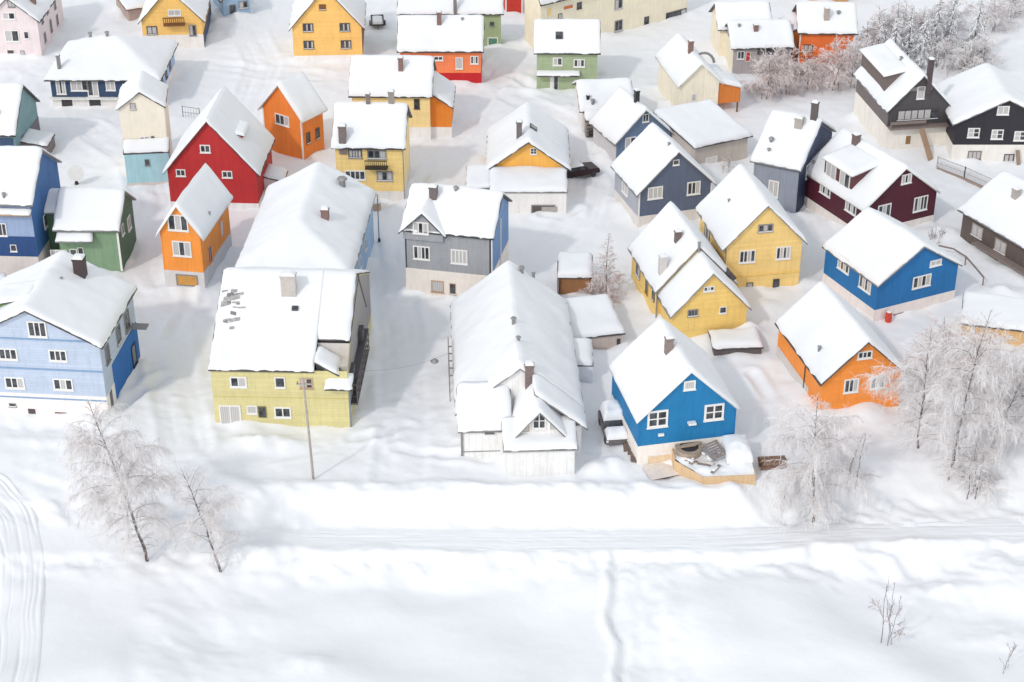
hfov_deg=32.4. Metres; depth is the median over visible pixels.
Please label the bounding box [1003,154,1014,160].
window
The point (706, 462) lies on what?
board
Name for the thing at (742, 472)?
garden deck
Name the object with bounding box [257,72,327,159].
house
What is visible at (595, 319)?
garage
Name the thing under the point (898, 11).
birch tree
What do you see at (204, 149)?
window
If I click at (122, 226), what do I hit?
window
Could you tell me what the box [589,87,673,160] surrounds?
house
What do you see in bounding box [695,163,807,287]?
house
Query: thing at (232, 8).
window
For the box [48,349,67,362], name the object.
window
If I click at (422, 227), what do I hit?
window
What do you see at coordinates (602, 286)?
larch tree
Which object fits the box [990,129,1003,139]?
window
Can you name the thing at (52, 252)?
window
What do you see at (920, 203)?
window
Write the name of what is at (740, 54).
window
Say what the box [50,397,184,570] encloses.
birch tree
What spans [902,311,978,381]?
shrub
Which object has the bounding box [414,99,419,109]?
window
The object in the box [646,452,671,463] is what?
garage door
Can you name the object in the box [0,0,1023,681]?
snowy ground
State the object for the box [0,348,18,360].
window
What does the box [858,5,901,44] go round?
birch tree
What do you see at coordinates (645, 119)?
window
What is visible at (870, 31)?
birch tree
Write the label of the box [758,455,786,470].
log pile
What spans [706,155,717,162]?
garage door
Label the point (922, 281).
window
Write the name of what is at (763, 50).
window
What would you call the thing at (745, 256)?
window
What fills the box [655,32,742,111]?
house
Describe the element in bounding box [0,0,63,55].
house
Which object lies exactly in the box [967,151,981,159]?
window
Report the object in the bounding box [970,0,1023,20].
birch tree
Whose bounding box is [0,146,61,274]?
house
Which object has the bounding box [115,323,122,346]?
window
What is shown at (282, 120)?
window
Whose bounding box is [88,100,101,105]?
window
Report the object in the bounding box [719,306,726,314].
window
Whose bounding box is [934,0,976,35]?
birch tree
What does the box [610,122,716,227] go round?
house
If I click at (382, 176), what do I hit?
window
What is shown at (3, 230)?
window
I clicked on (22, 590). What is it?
track
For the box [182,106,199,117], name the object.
fence
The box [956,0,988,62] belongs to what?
conifer
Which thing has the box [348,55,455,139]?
house
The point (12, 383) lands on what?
window
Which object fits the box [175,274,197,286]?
garage door
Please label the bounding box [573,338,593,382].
shed
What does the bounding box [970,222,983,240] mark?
window
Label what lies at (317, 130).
window
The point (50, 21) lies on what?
window
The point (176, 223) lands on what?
window
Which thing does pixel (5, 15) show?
window
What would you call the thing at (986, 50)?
birch tree
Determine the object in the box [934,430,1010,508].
shrub
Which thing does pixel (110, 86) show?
window
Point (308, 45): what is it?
window
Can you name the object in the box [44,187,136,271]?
house
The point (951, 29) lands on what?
conifer
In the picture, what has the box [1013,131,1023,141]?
window
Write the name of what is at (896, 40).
conifer
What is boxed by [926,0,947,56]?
conifer
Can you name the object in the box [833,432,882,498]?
shrub
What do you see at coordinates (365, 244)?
window
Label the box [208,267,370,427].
house
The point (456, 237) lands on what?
house
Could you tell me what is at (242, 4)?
window
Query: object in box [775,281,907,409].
house
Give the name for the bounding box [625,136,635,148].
window
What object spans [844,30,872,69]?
birch tree
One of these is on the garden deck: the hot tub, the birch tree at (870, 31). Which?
the hot tub
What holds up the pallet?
on the garden deck
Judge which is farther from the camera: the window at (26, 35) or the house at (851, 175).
the window at (26, 35)
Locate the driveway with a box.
[642,462,679,479]
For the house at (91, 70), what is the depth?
193.91 m
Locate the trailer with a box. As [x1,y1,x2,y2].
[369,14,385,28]
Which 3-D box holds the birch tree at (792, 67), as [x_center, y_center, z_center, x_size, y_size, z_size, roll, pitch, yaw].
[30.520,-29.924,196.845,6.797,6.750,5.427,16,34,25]
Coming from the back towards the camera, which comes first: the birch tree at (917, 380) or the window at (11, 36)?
the window at (11, 36)
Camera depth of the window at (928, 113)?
182.25 m
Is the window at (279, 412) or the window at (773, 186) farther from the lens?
the window at (773, 186)
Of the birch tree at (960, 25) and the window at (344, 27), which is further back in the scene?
the birch tree at (960, 25)
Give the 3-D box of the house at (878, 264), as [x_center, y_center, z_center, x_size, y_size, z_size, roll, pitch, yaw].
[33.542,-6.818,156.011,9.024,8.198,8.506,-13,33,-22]
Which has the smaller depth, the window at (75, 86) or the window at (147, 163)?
the window at (147, 163)
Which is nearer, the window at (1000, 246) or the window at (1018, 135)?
the window at (1000, 246)
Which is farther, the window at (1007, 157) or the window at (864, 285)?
the window at (1007, 157)
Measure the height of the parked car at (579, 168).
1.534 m
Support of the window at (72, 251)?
in the house at (95, 226)
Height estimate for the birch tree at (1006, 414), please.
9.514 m
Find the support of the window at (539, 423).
in the house at (518, 401)
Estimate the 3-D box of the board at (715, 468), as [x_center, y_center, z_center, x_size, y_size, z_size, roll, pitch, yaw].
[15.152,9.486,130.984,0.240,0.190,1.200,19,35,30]
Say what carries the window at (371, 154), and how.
in the house at (370, 143)
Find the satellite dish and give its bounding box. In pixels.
[68,165,83,184]
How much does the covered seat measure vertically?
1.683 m
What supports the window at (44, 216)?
in the house at (29, 178)
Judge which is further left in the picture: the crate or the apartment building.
the crate
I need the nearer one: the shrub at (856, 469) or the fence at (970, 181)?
the shrub at (856, 469)
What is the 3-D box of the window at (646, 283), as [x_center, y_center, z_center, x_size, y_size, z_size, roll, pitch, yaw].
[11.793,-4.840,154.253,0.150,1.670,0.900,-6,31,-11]
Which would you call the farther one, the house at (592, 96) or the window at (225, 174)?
the house at (592, 96)
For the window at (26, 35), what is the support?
in the house at (30, 26)
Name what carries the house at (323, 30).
on the snowy ground
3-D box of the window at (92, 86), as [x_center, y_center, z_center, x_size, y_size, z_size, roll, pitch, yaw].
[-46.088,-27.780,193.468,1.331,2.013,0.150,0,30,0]
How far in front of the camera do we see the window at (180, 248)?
155.97 m
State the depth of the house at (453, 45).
199.06 m
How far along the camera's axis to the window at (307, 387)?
136.40 m
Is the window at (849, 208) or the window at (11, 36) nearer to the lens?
the window at (849, 208)
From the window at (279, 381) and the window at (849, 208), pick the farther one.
the window at (849, 208)
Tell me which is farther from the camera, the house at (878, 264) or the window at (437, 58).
the window at (437, 58)
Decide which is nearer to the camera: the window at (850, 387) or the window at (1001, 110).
the window at (850, 387)
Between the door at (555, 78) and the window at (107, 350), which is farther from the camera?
the door at (555, 78)
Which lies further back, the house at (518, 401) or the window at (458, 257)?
the window at (458, 257)
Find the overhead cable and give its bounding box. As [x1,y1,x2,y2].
[360,353,447,370]
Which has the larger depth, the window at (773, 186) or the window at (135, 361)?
the window at (773, 186)
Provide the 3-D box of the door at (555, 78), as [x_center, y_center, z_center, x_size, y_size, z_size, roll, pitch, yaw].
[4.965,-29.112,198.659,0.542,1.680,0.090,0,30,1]
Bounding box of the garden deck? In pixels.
[671,446,755,484]
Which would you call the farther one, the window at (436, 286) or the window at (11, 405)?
the window at (436, 286)
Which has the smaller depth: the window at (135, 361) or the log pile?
the log pile
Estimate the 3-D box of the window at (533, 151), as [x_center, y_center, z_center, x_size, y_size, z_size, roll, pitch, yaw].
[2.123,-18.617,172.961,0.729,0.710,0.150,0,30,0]
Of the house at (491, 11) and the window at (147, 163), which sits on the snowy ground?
the house at (491, 11)
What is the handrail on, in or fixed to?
on the snowy ground
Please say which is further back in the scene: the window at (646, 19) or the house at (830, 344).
the window at (646, 19)
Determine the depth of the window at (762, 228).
154.77 m
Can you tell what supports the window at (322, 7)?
in the house at (323, 30)
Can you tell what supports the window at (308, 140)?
in the house at (294, 108)
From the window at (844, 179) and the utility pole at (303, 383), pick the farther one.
the window at (844, 179)
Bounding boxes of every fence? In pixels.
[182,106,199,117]
[936,156,991,187]
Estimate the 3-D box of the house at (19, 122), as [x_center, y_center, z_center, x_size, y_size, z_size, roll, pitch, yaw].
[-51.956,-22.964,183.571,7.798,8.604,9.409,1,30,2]
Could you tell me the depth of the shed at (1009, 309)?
149.00 m
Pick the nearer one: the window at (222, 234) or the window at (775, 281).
the window at (775, 281)
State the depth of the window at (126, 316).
143.04 m
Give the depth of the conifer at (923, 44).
203.72 m
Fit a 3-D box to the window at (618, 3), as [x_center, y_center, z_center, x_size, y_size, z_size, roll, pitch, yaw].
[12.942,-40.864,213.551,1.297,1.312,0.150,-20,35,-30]
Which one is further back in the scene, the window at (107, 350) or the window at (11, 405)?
the window at (11, 405)
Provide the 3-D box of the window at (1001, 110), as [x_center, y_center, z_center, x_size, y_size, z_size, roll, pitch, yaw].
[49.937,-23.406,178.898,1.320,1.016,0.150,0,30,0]
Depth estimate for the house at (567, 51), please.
197.31 m
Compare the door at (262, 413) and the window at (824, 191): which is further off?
the window at (824, 191)
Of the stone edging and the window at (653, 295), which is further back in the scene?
the window at (653, 295)
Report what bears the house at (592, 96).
on the snowy ground
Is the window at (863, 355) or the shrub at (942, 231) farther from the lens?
the shrub at (942, 231)
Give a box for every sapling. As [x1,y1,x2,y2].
[868,579,906,645]
[999,642,1016,672]
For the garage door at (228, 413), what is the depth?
137.99 m
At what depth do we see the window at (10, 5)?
204.84 m
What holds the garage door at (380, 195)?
in the house at (370, 143)
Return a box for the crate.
[373,198,380,210]
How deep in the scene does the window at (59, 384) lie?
138.16 m
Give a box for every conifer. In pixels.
[871,13,890,44]
[890,18,903,51]
[900,5,920,61]
[906,11,934,68]
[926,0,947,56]
[936,0,961,47]
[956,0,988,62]
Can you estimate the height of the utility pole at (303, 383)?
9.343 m
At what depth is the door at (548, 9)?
207.61 m
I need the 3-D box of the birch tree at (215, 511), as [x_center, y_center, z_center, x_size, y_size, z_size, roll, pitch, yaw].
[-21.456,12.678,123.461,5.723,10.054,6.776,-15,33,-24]
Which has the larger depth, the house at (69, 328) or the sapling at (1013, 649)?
the house at (69, 328)
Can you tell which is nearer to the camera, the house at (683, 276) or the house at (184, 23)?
the house at (683, 276)
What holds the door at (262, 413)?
in the house at (273, 326)
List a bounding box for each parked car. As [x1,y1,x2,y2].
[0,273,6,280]
[567,159,600,178]
[598,399,627,444]
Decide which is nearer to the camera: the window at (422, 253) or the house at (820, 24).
the window at (422, 253)
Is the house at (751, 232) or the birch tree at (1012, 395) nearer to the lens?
the birch tree at (1012, 395)
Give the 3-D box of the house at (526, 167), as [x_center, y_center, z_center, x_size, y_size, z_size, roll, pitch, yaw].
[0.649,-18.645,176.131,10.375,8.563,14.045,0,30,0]
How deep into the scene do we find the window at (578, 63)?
197.43 m
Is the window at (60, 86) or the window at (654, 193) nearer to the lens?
the window at (654, 193)
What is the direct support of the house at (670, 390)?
on the snowy ground
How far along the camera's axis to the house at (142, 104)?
176.16 m
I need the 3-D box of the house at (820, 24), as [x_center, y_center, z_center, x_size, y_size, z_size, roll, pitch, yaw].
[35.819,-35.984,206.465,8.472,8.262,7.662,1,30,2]
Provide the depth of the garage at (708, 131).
181.34 m
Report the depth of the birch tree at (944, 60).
203.70 m
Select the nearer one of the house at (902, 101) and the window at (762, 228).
the window at (762, 228)
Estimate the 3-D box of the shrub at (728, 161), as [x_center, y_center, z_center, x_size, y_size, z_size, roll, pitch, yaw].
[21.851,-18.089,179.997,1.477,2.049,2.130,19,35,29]
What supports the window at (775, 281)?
in the house at (751, 232)
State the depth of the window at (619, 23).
214.98 m
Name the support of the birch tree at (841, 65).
on the snowy ground
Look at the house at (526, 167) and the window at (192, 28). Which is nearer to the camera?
the house at (526, 167)
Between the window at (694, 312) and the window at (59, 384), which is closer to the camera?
the window at (59, 384)
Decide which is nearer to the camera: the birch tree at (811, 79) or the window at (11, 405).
the window at (11, 405)
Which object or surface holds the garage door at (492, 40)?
in the house at (491, 11)
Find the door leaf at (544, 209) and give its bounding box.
[542,207,556,211]
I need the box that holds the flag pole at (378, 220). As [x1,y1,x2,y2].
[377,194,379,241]
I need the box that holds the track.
[0,472,45,681]
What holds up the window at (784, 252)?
in the house at (751, 232)
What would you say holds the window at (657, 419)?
in the house at (670, 390)
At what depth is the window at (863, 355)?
137.72 m
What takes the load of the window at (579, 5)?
in the apartment building
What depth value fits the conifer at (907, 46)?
204.27 m
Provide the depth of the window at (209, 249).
158.13 m
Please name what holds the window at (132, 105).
in the house at (142, 104)
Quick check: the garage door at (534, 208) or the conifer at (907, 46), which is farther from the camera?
the conifer at (907, 46)
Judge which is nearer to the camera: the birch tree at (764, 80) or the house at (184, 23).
the birch tree at (764, 80)
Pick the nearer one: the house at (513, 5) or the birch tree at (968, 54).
the birch tree at (968, 54)
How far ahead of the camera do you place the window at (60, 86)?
193.51 m
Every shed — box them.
[116,0,144,20]
[557,251,593,294]
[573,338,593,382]
[708,326,762,355]
[961,291,1023,346]
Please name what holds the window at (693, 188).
in the house at (655, 168)
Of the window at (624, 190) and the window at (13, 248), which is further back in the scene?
the window at (624, 190)
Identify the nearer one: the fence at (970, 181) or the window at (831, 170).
the window at (831, 170)
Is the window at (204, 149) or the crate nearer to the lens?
the window at (204, 149)
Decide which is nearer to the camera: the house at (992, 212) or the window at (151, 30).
the house at (992, 212)
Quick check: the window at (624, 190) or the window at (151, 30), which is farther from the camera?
the window at (151, 30)
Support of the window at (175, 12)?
in the house at (184, 23)
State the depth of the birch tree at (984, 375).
128.04 m
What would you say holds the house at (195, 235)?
on the snowy ground
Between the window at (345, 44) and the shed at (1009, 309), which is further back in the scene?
the window at (345, 44)
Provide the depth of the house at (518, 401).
135.01 m
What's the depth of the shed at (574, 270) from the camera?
156.28 m
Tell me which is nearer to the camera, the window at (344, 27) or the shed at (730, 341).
the shed at (730, 341)
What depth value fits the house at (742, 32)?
203.30 m
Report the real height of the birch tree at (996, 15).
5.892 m
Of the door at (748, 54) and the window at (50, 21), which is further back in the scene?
the window at (50, 21)
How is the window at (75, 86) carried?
in the house at (91, 70)
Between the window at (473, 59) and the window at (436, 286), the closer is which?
the window at (436, 286)
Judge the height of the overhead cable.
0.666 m
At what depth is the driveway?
132.78 m
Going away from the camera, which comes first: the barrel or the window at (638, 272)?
the barrel
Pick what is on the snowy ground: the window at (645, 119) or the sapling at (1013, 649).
the sapling at (1013, 649)
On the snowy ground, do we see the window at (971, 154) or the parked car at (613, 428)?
the parked car at (613, 428)
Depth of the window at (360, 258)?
156.94 m
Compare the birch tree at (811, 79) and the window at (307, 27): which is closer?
the birch tree at (811, 79)
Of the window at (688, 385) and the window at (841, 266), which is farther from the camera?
the window at (841, 266)
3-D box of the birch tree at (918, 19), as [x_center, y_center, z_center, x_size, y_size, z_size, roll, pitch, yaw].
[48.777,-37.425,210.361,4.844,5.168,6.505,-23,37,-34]
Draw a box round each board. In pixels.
[695,459,713,466]
[710,464,720,472]
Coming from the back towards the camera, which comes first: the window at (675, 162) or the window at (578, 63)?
the window at (578, 63)
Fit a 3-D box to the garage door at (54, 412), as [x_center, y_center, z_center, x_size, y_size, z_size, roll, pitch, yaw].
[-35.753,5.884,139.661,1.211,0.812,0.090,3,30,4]
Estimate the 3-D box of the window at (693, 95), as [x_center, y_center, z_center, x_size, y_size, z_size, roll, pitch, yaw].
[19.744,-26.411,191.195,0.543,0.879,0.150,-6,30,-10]
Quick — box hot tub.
[675,441,702,458]
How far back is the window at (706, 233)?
160.51 m
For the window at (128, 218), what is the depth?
162.95 m
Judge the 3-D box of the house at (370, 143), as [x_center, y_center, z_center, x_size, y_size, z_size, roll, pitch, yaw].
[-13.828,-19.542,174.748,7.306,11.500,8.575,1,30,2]
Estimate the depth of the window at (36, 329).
135.82 m
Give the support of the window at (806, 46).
in the house at (820, 24)
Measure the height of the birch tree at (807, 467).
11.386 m
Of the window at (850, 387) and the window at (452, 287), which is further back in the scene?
the window at (452, 287)
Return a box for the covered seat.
[720,434,753,463]
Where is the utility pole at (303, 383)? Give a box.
[296,378,314,479]
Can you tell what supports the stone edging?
on the snowy ground
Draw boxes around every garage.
[564,294,624,349]
[653,99,752,163]
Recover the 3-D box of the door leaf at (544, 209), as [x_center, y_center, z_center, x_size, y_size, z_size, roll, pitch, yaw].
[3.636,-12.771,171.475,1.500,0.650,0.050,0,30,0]
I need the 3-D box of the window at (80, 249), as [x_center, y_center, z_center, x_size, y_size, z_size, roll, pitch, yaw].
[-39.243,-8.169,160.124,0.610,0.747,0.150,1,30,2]
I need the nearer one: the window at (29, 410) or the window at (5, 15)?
the window at (29, 410)
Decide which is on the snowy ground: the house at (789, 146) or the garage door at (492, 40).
the house at (789, 146)
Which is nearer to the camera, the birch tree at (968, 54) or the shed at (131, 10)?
the birch tree at (968, 54)
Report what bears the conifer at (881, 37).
on the snowy ground
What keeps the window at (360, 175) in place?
in the house at (370, 143)
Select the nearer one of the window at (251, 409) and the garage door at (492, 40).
the window at (251, 409)
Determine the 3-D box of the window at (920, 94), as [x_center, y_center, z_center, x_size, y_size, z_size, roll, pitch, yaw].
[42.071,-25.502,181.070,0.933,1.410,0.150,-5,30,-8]
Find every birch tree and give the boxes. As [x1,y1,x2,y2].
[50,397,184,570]
[163,459,247,571]
[737,44,794,98]
[746,394,879,539]
[751,46,814,96]
[785,44,830,91]
[810,34,861,90]
[834,33,870,87]
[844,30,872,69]
[851,323,986,448]
[854,23,890,48]
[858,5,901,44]
[876,0,921,42]
[891,304,1023,480]
[897,7,944,43]
[915,0,953,36]
[915,35,965,77]
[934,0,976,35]
[951,34,993,71]
[957,34,1003,68]
[960,347,1023,465]
[962,0,1021,31]
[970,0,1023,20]
[971,332,1023,442]
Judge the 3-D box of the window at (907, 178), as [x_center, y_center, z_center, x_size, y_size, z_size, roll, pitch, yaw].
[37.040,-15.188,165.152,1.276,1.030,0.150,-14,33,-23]
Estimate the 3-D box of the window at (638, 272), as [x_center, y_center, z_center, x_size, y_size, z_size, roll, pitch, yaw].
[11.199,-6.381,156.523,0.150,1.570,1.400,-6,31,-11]
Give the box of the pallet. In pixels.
[702,439,725,460]
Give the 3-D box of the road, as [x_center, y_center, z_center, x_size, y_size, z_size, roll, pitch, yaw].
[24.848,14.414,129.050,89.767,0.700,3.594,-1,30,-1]
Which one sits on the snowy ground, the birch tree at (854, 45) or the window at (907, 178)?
the birch tree at (854, 45)
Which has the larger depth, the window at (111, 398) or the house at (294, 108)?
the house at (294, 108)
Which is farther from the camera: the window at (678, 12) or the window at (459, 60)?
the window at (678, 12)
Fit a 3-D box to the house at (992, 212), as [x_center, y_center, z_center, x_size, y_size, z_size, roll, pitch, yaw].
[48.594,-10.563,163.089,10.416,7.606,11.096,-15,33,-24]
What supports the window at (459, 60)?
in the house at (453, 45)
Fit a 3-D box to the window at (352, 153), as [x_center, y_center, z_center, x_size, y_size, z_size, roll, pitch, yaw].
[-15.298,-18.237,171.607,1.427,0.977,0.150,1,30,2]
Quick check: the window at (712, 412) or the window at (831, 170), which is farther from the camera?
the window at (831, 170)
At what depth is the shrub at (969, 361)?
142.94 m
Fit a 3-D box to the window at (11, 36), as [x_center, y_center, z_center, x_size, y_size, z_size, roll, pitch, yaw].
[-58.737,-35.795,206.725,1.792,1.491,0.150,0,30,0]
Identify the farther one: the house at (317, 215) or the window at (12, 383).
the house at (317, 215)
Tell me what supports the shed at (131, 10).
on the snowy ground
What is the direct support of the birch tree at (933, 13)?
on the snowy ground
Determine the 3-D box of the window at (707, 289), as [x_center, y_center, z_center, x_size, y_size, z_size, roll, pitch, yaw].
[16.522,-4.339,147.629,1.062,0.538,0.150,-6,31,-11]
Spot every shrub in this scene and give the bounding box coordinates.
[720,155,732,172]
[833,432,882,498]
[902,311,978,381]
[926,227,944,243]
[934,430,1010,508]
[950,329,1012,374]
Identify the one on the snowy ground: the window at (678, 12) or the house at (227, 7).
the house at (227, 7)
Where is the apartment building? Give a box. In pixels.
[525,0,686,47]
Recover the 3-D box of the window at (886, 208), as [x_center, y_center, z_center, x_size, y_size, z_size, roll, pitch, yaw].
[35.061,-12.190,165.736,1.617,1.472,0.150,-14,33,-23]
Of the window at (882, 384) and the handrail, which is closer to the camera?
the window at (882, 384)
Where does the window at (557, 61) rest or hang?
in the house at (567, 51)
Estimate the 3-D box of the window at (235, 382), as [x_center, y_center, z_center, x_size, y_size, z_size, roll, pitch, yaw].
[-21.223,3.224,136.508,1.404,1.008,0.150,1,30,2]
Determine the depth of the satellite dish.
176.36 m
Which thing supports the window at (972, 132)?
in the house at (984, 112)
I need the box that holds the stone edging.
[622,443,636,462]
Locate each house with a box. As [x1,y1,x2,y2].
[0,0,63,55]
[0,82,55,152]
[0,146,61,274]
[0,250,148,413]
[44,31,178,107]
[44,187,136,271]
[116,71,172,185]
[138,0,211,47]
[155,163,232,287]
[162,86,287,209]
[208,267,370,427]
[213,0,250,15]
[235,162,375,269]
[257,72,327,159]
[289,0,365,61]
[331,88,412,201]
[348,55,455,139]
[397,0,503,45]
[397,10,484,82]
[398,183,512,296]
[448,260,587,476]
[466,102,570,213]
[504,0,522,12]
[534,18,600,89]
[572,77,633,137]
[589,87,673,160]
[608,317,739,463]
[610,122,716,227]
[628,201,751,337]
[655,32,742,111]
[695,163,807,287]
[709,0,794,73]
[750,99,836,212]
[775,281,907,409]
[779,1,858,64]
[804,128,940,226]
[822,207,962,320]
[853,38,951,160]
[936,63,1023,164]
[957,171,1023,274]
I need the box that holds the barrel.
[885,310,891,322]
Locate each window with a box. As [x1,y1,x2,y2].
[0,223,7,236]
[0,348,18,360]
[2,12,15,19]
[4,30,19,42]
[4,377,25,389]
[6,49,14,53]
[7,0,15,7]
[8,403,16,407]
[10,245,17,252]
[23,31,28,38]
[26,321,47,338]
[27,408,36,413]
[43,214,48,229]
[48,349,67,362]
[49,19,52,32]
[50,249,60,255]
[52,378,73,391]
[55,82,66,94]
[60,100,73,106]
[69,249,76,254]
[70,82,88,91]
[77,247,83,253]
[86,82,99,96]
[104,343,111,366]
[105,82,115,90]
[108,386,115,406]
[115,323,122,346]
[121,223,124,236]
[123,308,131,334]
[127,214,131,232]
[130,103,136,110]
[131,341,138,368]
[144,159,150,165]
[146,26,157,34]
[167,214,189,232]
[168,9,180,16]
[172,240,192,257]
[176,169,185,176]
[189,25,196,36]
[200,145,210,153]
[207,243,213,265]
[219,218,224,238]
[222,171,232,178]
[229,4,235,13]
[229,376,247,388]
[238,0,247,9]
[246,405,257,414]
[274,377,285,388]
[274,407,291,418]
[275,113,289,127]
[300,378,313,389]
[303,23,313,31]
[303,41,314,49]
[306,132,311,144]
[315,127,320,139]
[319,4,325,10]
[339,23,350,31]
[341,40,351,48]
[345,170,365,180]
[348,149,362,158]
[359,254,362,269]
[364,236,366,252]
[367,150,386,159]
[376,171,392,181]
[412,221,428,235]
[413,245,430,260]
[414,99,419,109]
[431,280,444,293]
[434,56,443,60]
[449,283,456,295]
[450,249,467,265]
[455,57,462,69]
[470,56,478,64]
[530,148,536,154]
[532,413,546,429]
[552,57,562,65]
[573,59,584,67]
[576,2,581,9]
[614,0,622,10]
[614,19,622,32]
[621,181,627,196]
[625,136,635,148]
[635,264,640,280]
[642,113,648,122]
[644,16,648,24]
[644,279,648,296]
[646,409,668,429]
[647,186,662,200]
[651,291,654,302]
[666,8,686,18]
[672,159,679,165]
[683,380,695,391]
[686,181,700,195]
[687,309,698,317]
[691,94,695,101]
[703,286,714,292]
[703,403,724,422]
[704,225,709,240]
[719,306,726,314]
[737,51,744,59]
[738,249,755,263]
[757,49,781,54]
[757,223,773,233]
[768,180,778,198]
[773,279,779,287]
[775,246,790,260]
[803,44,812,51]
[818,179,830,198]
[825,162,836,179]
[836,253,849,275]
[839,170,850,188]
[843,378,859,394]
[844,201,856,216]
[856,350,872,360]
[857,276,871,295]
[869,375,884,390]
[878,203,891,215]
[896,108,938,121]
[901,173,911,185]
[911,273,931,289]
[912,195,928,212]
[916,86,925,99]
[929,258,941,267]
[966,128,979,137]
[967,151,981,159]
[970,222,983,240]
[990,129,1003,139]
[993,237,1006,255]
[996,106,1009,115]
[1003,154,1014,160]
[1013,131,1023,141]
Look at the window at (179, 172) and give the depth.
170.23 m
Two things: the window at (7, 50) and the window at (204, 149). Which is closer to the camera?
the window at (204, 149)
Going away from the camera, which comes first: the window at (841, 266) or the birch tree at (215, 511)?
the birch tree at (215, 511)
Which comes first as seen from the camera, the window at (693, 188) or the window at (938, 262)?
the window at (938, 262)
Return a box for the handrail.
[938,245,983,284]
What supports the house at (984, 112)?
on the snowy ground
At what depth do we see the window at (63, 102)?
194.36 m
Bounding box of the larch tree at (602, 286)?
[577,234,628,307]
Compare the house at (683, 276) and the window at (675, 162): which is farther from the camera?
the window at (675, 162)
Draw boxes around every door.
[53,411,67,413]
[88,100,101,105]
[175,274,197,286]
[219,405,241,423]
[258,406,266,417]
[375,193,388,199]
[488,37,497,44]
[531,205,554,212]
[546,6,551,17]
[554,77,557,89]
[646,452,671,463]
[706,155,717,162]
[745,52,750,61]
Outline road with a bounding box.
[239,519,1023,552]
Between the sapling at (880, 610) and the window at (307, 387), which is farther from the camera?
the window at (307, 387)

